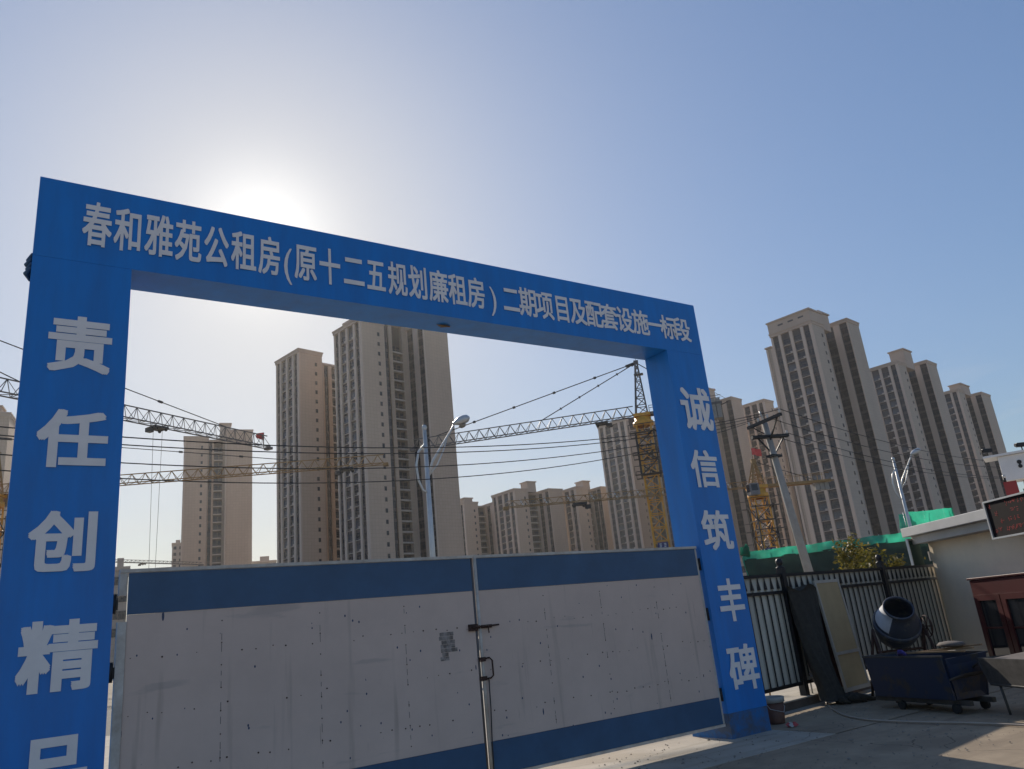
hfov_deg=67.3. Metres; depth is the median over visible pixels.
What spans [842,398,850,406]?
bay window
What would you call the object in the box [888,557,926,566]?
shrub
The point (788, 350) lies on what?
window
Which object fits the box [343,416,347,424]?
window
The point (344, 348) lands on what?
window
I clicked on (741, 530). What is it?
bay window
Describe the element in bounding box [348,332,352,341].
window
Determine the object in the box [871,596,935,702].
concrete mixer
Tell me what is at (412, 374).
bay window
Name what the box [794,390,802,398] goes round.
window
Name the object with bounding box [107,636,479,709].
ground
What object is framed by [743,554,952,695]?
iron fence
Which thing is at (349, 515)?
window
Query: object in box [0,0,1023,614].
sky
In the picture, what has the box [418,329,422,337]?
bay window
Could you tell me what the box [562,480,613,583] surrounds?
apartment tower
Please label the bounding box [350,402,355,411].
window
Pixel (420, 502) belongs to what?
bay window
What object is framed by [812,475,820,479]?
window
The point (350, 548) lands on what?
window
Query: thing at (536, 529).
apartment tower
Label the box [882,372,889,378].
window
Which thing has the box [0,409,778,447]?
power line
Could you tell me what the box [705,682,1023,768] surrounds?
forecourt
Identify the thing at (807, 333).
side window
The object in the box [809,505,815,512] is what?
side window
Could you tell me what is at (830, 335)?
bay window
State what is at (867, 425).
bay window
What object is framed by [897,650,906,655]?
rag
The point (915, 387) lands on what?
bay window
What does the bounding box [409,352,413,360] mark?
bay window
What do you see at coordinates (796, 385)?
window
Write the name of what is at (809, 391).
window
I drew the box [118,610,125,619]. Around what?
window
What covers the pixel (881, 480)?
bay window
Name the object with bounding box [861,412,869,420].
bay window
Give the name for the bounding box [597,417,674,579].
apartment tower
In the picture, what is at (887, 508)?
bay window
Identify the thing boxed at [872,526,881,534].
bay window
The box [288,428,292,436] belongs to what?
window
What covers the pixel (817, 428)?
window
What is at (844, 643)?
screen door
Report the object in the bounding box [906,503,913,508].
window
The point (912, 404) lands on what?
apartment tower
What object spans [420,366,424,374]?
bay window
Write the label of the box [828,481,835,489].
window
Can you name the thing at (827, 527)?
window
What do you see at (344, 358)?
window
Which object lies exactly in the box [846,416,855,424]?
bay window
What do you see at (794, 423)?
side window
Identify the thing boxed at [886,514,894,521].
bay window
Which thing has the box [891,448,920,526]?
street lamp
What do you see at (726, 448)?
bay window
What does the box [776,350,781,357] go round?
side window
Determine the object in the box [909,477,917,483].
window
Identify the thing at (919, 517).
netted scaffold
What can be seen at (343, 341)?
window
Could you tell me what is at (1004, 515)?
display board
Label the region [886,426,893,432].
window
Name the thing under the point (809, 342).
side window
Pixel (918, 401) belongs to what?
bay window
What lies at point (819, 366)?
apartment tower
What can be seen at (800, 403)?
window
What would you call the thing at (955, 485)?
bay window
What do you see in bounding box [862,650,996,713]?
mortar hopper
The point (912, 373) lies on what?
bay window
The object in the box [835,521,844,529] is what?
window
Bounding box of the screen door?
[812,579,870,692]
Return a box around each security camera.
[980,448,992,455]
[1014,442,1023,449]
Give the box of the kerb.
[784,675,870,711]
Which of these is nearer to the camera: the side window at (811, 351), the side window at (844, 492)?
the side window at (844, 492)
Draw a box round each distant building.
[110,558,129,679]
[171,540,180,566]
[252,556,276,605]
[740,558,746,575]
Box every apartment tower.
[0,405,15,573]
[180,423,252,610]
[274,348,339,604]
[332,320,466,598]
[460,497,496,635]
[491,481,568,588]
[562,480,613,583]
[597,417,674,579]
[708,387,768,557]
[742,399,806,547]
[764,307,904,544]
[869,348,976,515]
[944,383,1006,509]
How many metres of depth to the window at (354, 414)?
210.98 m
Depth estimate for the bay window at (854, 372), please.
250.27 m
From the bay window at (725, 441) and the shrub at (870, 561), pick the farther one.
the bay window at (725, 441)
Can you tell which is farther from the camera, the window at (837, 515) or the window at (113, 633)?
the window at (837, 515)
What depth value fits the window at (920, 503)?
282.49 m
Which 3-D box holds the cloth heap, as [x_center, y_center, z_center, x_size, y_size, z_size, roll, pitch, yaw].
[5.311,4.857,11.930,0.696,0.147,0.403,-2,-18,-11]
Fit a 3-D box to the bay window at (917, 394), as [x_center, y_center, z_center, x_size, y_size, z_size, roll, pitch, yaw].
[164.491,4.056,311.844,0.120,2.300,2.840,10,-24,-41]
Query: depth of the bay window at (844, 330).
254.74 m
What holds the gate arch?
on the concrete strip
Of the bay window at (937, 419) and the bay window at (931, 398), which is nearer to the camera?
the bay window at (937, 419)
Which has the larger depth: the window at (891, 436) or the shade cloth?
the window at (891, 436)
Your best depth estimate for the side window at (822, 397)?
234.96 m
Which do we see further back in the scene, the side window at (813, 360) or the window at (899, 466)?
the window at (899, 466)
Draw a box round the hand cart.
[972,652,1023,714]
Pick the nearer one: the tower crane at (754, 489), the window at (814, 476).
the tower crane at (754, 489)
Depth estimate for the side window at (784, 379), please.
244.98 m
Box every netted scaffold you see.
[742,533,932,575]
[898,508,954,531]
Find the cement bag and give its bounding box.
[936,641,965,646]
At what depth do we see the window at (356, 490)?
204.79 m
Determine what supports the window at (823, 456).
in the apartment tower at (819, 366)
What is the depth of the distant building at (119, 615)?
138.42 m
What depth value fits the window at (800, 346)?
242.54 m
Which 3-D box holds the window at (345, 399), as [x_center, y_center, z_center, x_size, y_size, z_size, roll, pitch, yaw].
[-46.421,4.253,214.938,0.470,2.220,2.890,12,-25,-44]
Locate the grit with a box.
[592,689,1023,768]
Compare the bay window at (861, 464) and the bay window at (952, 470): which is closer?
the bay window at (861, 464)
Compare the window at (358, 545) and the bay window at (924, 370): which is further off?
the bay window at (924, 370)
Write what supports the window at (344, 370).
in the apartment tower at (393, 386)
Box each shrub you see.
[832,532,877,569]
[851,543,905,568]
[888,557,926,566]
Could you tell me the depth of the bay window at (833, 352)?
256.36 m
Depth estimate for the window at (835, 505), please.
227.43 m
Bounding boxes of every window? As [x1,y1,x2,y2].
[111,629,115,637]
[112,611,117,619]
[114,577,118,585]
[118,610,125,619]
[119,595,126,601]
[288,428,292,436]
[289,508,293,515]
[289,518,293,526]
[328,529,331,536]
[341,337,345,345]
[341,346,345,354]
[341,356,345,364]
[341,366,346,374]
[342,375,346,384]
[342,386,346,394]
[342,396,347,404]
[343,406,347,414]
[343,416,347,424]
[344,426,348,434]
[344,436,348,445]
[345,479,350,487]
[346,489,350,498]
[346,501,350,509]
[346,512,351,520]
[347,523,351,531]
[347,545,352,554]
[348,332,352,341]
[348,342,352,350]
[348,534,352,542]
[349,362,353,370]
[349,372,353,380]
[350,382,354,390]
[350,392,354,400]
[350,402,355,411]
[351,412,355,421]
[351,423,355,431]
[352,433,356,442]
[353,476,357,484]
[354,487,358,495]
[354,498,358,506]
[354,509,359,518]
[355,520,359,529]
[355,532,359,540]
[355,543,360,552]
[407,334,412,342]
[408,343,412,351]
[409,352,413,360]
[409,361,414,369]
[410,371,414,379]
[410,380,415,388]
[411,389,415,398]
[411,399,416,407]
[412,409,417,417]
[413,418,417,427]
[413,428,418,436]
[417,489,422,497]
[417,499,422,507]
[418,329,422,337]
[418,338,422,346]
[418,509,423,517]
[419,347,423,355]
[419,520,424,528]
[419,530,424,539]
[420,357,423,365]
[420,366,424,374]
[420,541,425,549]
[421,376,425,384]
[421,385,425,393]
[422,395,426,403]
[423,405,427,413]
[423,414,427,422]
[723,438,728,444]
[724,445,729,450]
[726,458,732,464]
[729,472,734,477]
[733,492,738,498]
[734,499,739,504]
[736,513,742,519]
[738,520,743,525]
[739,527,745,533]
[740,534,746,540]
[774,341,779,348]
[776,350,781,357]
[778,358,783,365]
[780,367,785,374]
[782,338,790,346]
[782,376,787,383]
[784,346,792,354]
[784,385,789,391]
[785,394,790,400]
[786,355,794,363]
[787,403,792,409]
[788,364,796,372]
[789,412,794,418]
[790,373,798,381]
[791,421,796,427]
[792,381,800,390]
[793,430,798,436]
[794,334,801,342]
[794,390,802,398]
[795,439,800,446]
[796,342,803,350]
[796,399,804,407]
[797,448,802,455]
[798,351,805,359]
[798,408,806,417]
[799,360,807,368]
[799,458,804,464]
[800,418,808,426]
[801,369,809,377]
[801,467,807,473]
[802,427,810,435]
[803,378,811,386]
[804,436,812,444]
[805,330,810,337]
[805,387,813,395]
[805,486,811,493]
[806,446,814,454]
[807,339,812,346]
[807,396,816,404]
[807,496,813,502]
[808,455,816,463]
[809,348,814,355]
[809,405,818,413]
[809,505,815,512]
[810,465,819,472]
[811,357,816,364]
[811,515,817,522]
[812,415,820,422]
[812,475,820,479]
[813,366,818,373]
[814,424,822,431]
[814,525,819,532]
[815,375,820,382]
[816,433,824,441]
[816,494,825,501]
[816,535,821,542]
[817,384,822,391]
[818,443,826,451]
[819,393,825,400]
[819,503,827,511]
[820,452,828,460]
[821,402,827,409]
[821,513,829,521]
[822,462,831,470]
[823,412,829,418]
[823,523,832,531]
[824,472,833,478]
[825,421,831,428]
[825,533,834,540]
[826,331,834,339]
[828,340,836,347]
[828,430,833,437]
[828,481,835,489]
[829,491,837,499]
[830,348,838,356]
[830,440,835,447]
[831,501,839,509]
[832,356,840,364]
[832,450,838,457]
[833,511,842,519]
[834,364,842,372]
[834,459,840,466]
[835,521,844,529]
[836,373,844,381]
[836,469,842,476]
[837,531,846,539]
[838,381,846,389]
[839,479,845,486]
[840,327,848,334]
[840,390,848,398]
[841,489,847,496]
[842,335,850,342]
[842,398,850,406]
[843,499,849,506]
[844,343,852,351]
[844,407,852,415]
[845,509,851,516]
[846,352,854,359]
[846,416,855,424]
[848,360,856,368]
[848,425,857,433]
[848,519,854,526]
[850,434,859,441]
[850,529,856,536]
[851,369,858,376]
[852,377,860,385]
[852,443,861,450]
[854,451,863,459]
[855,386,862,393]
[856,461,865,468]
[857,394,864,402]
[858,470,868,477]
[859,403,867,411]
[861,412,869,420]
[861,479,870,487]
[863,421,871,429]
[863,488,872,496]
[865,430,873,438]
[865,497,874,505]
[867,507,876,515]
[868,439,876,446]
[870,448,878,456]
[870,516,879,524]
[872,457,880,465]
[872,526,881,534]
[873,375,880,381]
[874,466,882,474]
[875,382,882,388]
[876,476,885,484]
[877,389,883,395]
[879,396,885,402]
[879,485,887,493]
[880,403,887,410]
[881,495,889,502]
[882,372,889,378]
[882,411,889,417]
[883,504,892,512]
[884,418,891,424]
[885,379,891,385]
[886,386,893,392]
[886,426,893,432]
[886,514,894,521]
[888,393,895,400]
[888,433,895,439]
[888,523,897,531]
[890,401,897,407]
[890,441,897,447]
[892,408,899,414]
[892,448,899,454]
[894,416,901,422]
[894,456,901,462]
[896,423,903,429]
[896,464,902,470]
[898,431,904,437]
[898,471,905,477]
[900,438,907,444]
[902,446,909,452]
[902,487,909,493]
[904,495,911,500]
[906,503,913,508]
[908,370,915,377]
[908,469,915,475]
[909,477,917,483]
[910,377,917,383]
[912,384,919,390]
[912,485,919,491]
[914,391,921,397]
[914,493,921,499]
[916,398,923,404]
[916,501,923,507]
[917,405,925,411]
[919,412,926,418]
[921,367,927,373]
[921,419,929,425]
[923,374,929,380]
[923,426,931,432]
[925,381,931,387]
[925,433,932,439]
[926,388,933,394]
[927,441,934,447]
[928,395,935,401]
[929,448,936,454]
[930,402,937,408]
[931,455,938,461]
[932,409,939,415]
[933,462,940,468]
[934,416,941,422]
[935,470,942,476]
[936,423,943,429]
[937,477,944,483]
[938,431,945,436]
[939,485,946,491]
[940,438,947,444]
[941,492,948,498]
[942,445,949,451]
[943,500,951,506]
[944,452,951,458]
[946,460,953,466]
[948,467,955,473]
[950,475,957,481]
[952,482,959,488]
[954,490,961,496]
[956,497,963,503]
[958,505,966,511]
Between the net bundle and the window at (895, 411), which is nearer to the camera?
the net bundle
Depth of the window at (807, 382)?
239.04 m
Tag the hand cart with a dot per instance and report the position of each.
(1000, 671)
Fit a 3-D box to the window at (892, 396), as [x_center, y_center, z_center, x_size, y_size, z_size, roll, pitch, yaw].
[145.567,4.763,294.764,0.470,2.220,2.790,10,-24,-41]
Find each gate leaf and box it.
[108,555,488,768]
[472,546,725,768]
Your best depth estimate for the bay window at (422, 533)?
214.91 m
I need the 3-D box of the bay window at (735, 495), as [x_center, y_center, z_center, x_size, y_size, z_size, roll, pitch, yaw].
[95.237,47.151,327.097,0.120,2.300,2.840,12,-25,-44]
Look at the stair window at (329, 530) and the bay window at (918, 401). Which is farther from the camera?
the bay window at (918, 401)
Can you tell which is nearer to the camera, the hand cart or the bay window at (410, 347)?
the hand cart
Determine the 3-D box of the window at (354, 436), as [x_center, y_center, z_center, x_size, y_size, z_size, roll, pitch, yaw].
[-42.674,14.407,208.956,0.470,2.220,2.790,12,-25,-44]
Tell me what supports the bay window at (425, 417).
in the apartment tower at (393, 386)
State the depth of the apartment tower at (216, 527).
286.36 m
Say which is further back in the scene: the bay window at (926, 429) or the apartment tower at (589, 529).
the apartment tower at (589, 529)
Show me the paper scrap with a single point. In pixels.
(791, 724)
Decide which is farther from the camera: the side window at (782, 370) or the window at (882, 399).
the window at (882, 399)
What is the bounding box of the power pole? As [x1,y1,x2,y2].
[747,409,812,571]
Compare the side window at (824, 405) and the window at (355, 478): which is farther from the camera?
the side window at (824, 405)
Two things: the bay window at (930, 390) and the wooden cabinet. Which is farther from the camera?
the bay window at (930, 390)
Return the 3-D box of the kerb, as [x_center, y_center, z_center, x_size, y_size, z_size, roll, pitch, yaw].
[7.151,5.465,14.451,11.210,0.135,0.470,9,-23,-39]
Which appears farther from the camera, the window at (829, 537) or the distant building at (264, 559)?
the distant building at (264, 559)
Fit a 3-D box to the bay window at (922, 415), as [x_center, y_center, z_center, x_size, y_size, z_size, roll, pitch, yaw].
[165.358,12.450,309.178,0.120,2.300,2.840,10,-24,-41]
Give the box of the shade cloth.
[786,584,844,701]
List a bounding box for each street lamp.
[415,415,469,593]
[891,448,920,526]
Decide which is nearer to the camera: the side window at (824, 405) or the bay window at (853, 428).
the side window at (824, 405)
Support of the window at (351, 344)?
in the apartment tower at (393, 386)
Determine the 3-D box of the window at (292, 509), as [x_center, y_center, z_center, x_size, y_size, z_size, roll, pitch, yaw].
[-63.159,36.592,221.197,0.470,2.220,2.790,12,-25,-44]
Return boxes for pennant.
[256,432,263,439]
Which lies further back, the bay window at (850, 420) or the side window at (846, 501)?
the bay window at (850, 420)
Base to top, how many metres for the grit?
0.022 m
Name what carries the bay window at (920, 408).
in the apartment tower at (912, 404)
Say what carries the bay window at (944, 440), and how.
in the apartment tower at (912, 404)
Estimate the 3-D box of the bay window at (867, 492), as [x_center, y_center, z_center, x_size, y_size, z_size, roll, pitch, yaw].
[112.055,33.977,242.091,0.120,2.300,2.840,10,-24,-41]
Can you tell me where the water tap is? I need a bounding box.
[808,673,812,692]
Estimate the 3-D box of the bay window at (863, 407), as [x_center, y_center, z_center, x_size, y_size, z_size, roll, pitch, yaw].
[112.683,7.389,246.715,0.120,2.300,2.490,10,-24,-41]
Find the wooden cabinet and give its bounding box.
[966,572,1023,656]
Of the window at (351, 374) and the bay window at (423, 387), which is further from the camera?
the bay window at (423, 387)
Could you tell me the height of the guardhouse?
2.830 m
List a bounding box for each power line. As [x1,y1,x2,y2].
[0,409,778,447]
[0,414,766,453]
[0,419,755,468]
[0,423,747,483]
[773,419,986,466]
[780,409,997,461]
[781,438,1000,478]
[789,433,990,476]
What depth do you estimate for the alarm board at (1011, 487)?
18.84 m
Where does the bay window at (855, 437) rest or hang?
in the apartment tower at (819, 366)
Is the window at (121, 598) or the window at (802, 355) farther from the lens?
the window at (802, 355)
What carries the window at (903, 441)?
in the apartment tower at (912, 404)
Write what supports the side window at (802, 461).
in the apartment tower at (819, 366)
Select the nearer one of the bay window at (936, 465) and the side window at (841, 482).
the side window at (841, 482)
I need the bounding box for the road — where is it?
[106,662,481,735]
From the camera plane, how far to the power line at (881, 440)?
34.25 m
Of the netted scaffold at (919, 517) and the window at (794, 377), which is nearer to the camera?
the netted scaffold at (919, 517)
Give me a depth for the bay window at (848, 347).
252.97 m
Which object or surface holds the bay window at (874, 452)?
in the apartment tower at (819, 366)
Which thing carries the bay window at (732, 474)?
in the apartment tower at (735, 450)
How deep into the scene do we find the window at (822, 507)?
230.14 m
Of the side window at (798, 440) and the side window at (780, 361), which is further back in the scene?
the side window at (780, 361)
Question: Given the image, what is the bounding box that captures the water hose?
[812,678,1023,725]
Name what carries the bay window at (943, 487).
in the apartment tower at (912, 404)
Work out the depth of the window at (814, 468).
233.71 m
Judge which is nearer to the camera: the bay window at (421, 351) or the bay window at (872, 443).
the bay window at (421, 351)
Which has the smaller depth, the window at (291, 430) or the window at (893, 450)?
the window at (291, 430)
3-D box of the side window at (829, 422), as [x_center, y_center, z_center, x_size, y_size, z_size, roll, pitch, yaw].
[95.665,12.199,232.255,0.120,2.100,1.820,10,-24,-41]
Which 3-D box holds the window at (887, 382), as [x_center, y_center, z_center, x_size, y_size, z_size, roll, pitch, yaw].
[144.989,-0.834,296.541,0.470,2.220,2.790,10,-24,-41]
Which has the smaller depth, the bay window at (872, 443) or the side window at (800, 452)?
the side window at (800, 452)
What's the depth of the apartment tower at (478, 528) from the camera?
361.62 m
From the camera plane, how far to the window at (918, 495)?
283.35 m
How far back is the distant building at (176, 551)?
380.34 m
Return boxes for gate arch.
[0,176,770,768]
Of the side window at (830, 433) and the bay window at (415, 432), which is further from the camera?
the side window at (830, 433)
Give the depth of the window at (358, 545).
200.39 m
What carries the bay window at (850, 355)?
in the apartment tower at (819, 366)
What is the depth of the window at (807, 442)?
236.29 m
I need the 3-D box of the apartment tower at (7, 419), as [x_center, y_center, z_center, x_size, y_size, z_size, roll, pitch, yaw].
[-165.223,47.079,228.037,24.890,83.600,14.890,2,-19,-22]
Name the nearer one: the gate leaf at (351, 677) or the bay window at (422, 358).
the gate leaf at (351, 677)
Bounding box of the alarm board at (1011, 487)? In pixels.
[1002,475,1019,495]
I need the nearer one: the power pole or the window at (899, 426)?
the power pole
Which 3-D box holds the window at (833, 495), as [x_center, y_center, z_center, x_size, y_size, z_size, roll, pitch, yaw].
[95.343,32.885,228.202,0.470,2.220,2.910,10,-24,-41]
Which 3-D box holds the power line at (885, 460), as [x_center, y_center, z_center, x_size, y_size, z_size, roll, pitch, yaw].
[24.065,4.323,41.102,33.167,1.024,0.028,8,-22,-38]
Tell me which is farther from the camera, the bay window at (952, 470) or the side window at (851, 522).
the bay window at (952, 470)
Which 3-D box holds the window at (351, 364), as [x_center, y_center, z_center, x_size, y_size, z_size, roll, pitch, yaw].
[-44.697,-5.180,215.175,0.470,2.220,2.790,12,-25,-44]
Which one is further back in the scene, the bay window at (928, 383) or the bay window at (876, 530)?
the bay window at (928, 383)
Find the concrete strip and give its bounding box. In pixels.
[104,650,1012,768]
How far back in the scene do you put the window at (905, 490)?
286.69 m
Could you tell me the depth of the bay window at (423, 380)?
225.03 m
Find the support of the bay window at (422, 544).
in the apartment tower at (393, 386)
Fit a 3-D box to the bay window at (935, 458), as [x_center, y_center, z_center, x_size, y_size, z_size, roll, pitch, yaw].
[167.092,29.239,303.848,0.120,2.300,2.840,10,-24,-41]
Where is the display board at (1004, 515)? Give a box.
[982,491,1023,539]
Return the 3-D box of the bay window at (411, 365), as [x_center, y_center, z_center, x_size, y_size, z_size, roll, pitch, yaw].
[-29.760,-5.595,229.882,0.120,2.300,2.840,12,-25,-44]
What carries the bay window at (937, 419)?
in the apartment tower at (912, 404)
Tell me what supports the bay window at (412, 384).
in the apartment tower at (393, 386)
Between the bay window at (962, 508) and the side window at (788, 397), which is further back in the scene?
the bay window at (962, 508)
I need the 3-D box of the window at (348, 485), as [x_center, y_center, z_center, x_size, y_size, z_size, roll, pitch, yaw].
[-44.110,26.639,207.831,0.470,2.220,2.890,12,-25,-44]
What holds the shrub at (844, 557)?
on the concrete strip
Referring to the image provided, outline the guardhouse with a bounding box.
[900,509,1023,656]
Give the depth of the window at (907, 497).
285.78 m
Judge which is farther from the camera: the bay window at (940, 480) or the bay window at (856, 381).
the bay window at (940, 480)
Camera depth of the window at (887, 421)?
294.71 m
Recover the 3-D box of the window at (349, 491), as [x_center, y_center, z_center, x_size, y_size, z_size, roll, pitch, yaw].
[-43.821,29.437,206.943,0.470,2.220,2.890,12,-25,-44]
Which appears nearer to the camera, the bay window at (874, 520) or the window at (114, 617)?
the window at (114, 617)
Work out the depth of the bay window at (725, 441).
334.28 m
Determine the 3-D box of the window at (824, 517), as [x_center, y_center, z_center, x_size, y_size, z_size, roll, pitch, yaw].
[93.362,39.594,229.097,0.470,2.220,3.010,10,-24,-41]
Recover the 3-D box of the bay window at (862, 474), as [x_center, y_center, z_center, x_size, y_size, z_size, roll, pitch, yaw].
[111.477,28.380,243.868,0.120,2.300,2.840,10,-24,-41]
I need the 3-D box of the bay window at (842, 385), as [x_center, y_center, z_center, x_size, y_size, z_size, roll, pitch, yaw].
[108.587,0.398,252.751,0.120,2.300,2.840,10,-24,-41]
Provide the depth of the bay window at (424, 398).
223.28 m
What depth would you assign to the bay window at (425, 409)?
222.41 m
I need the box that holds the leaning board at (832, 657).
[819,606,842,686]
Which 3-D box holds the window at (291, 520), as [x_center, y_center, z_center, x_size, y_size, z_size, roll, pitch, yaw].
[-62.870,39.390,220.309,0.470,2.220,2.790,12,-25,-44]
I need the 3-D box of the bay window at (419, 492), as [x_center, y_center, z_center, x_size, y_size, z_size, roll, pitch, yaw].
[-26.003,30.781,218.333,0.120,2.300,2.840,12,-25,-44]
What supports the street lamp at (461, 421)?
on the road
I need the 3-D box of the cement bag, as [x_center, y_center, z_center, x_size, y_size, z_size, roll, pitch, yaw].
[5.880,3.475,10.305,0.228,0.082,0.450,1,-19,-20]
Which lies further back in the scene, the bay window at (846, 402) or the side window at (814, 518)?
the bay window at (846, 402)
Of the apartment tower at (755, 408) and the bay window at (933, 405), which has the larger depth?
the apartment tower at (755, 408)
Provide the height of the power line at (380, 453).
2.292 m
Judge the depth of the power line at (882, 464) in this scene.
36.03 m
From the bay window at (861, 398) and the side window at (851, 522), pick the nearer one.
the side window at (851, 522)
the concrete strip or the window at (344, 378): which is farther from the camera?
the window at (344, 378)
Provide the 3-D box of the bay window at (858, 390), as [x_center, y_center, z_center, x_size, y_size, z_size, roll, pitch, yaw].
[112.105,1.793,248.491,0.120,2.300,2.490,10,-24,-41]
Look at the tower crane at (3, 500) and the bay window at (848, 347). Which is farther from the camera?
the bay window at (848, 347)
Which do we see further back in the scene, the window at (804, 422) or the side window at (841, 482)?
the window at (804, 422)
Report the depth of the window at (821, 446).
232.79 m
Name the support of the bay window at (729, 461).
in the apartment tower at (735, 450)
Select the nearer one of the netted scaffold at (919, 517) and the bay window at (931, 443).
the netted scaffold at (919, 517)
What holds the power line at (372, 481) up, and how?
attached to the power pole
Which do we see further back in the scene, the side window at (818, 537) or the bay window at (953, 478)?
the bay window at (953, 478)
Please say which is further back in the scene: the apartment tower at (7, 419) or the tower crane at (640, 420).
the apartment tower at (7, 419)
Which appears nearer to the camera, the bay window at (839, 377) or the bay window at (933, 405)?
the bay window at (839, 377)
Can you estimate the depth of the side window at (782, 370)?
245.85 m
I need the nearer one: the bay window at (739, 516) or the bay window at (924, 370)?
the bay window at (924, 370)
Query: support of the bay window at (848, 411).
in the apartment tower at (819, 366)
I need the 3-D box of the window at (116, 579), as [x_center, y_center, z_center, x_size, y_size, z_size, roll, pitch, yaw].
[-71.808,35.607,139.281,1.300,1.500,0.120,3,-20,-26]
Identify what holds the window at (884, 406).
in the apartment tower at (912, 404)
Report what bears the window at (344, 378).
in the apartment tower at (393, 386)
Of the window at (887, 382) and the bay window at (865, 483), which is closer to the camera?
the bay window at (865, 483)
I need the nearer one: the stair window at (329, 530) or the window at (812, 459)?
the stair window at (329, 530)
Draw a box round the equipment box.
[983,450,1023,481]
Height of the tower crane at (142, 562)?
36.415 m
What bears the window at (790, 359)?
in the apartment tower at (819, 366)
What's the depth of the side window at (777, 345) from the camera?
248.54 m
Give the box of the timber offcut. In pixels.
[905,643,982,653]
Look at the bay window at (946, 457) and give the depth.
300.52 m
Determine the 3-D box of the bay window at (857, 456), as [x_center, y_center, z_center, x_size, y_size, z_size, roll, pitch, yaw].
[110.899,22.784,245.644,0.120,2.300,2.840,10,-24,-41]
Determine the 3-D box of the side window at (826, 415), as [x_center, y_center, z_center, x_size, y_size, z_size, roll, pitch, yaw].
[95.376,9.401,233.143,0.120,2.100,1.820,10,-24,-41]
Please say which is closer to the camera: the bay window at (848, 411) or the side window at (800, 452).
the side window at (800, 452)
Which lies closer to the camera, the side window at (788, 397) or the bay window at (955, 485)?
the side window at (788, 397)
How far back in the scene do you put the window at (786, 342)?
246.12 m
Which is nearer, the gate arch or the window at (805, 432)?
the gate arch
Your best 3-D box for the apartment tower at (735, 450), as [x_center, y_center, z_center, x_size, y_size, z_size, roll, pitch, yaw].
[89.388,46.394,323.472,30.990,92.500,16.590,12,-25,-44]
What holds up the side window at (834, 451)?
in the apartment tower at (819, 366)
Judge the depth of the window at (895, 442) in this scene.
292.13 m
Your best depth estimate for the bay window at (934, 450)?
304.81 m
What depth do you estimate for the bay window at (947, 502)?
298.55 m
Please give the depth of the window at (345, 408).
214.30 m
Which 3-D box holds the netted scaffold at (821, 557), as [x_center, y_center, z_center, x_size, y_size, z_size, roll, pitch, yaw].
[29.914,17.477,69.345,15.404,5.950,16.182,-13,-19,20]
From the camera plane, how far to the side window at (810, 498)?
233.45 m
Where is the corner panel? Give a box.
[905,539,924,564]
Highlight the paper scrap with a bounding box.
[786,722,798,726]
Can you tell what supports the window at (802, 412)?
in the apartment tower at (819, 366)
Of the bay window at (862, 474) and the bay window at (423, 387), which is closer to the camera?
the bay window at (423, 387)
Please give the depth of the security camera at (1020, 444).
20.11 m
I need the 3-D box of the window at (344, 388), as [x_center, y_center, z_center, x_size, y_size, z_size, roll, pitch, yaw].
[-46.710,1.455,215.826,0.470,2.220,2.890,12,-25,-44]
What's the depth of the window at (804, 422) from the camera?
238.14 m
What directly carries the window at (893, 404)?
in the apartment tower at (912, 404)
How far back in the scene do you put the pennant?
94.65 m
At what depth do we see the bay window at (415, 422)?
224.62 m
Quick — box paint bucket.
[765,695,784,724]
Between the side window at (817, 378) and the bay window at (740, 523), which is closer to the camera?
the side window at (817, 378)
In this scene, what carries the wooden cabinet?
on the forecourt
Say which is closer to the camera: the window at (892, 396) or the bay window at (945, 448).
the window at (892, 396)
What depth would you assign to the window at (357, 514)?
203.10 m
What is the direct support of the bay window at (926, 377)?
in the apartment tower at (912, 404)
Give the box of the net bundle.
[740,544,750,556]
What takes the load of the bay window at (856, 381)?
in the apartment tower at (819, 366)
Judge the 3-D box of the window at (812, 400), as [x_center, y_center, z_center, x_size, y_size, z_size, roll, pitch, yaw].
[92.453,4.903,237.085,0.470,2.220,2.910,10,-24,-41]
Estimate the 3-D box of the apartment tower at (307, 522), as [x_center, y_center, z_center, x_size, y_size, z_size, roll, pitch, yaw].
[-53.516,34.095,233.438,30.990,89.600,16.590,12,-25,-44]
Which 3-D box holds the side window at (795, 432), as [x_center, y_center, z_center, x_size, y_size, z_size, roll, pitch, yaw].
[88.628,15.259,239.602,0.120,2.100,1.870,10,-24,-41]
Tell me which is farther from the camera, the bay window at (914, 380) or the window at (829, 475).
the bay window at (914, 380)
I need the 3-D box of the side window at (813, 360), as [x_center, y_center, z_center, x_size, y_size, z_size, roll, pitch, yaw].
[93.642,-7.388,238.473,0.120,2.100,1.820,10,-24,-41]
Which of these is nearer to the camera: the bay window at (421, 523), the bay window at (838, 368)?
the bay window at (421, 523)
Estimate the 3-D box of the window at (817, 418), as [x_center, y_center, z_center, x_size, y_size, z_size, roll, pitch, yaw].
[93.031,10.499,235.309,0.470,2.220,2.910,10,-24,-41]
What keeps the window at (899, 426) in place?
in the apartment tower at (912, 404)
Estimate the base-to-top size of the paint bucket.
0.345 m
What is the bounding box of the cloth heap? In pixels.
[835,692,875,703]
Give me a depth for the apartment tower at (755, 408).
341.62 m
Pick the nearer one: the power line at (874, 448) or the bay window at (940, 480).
the power line at (874, 448)
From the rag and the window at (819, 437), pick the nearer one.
the rag
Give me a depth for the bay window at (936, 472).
302.22 m
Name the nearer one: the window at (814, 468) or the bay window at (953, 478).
the window at (814, 468)
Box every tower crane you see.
[0,340,272,566]
[0,437,388,567]
[115,559,203,565]
[410,359,729,577]
[503,448,831,550]
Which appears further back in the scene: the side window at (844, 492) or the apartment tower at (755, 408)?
the apartment tower at (755, 408)

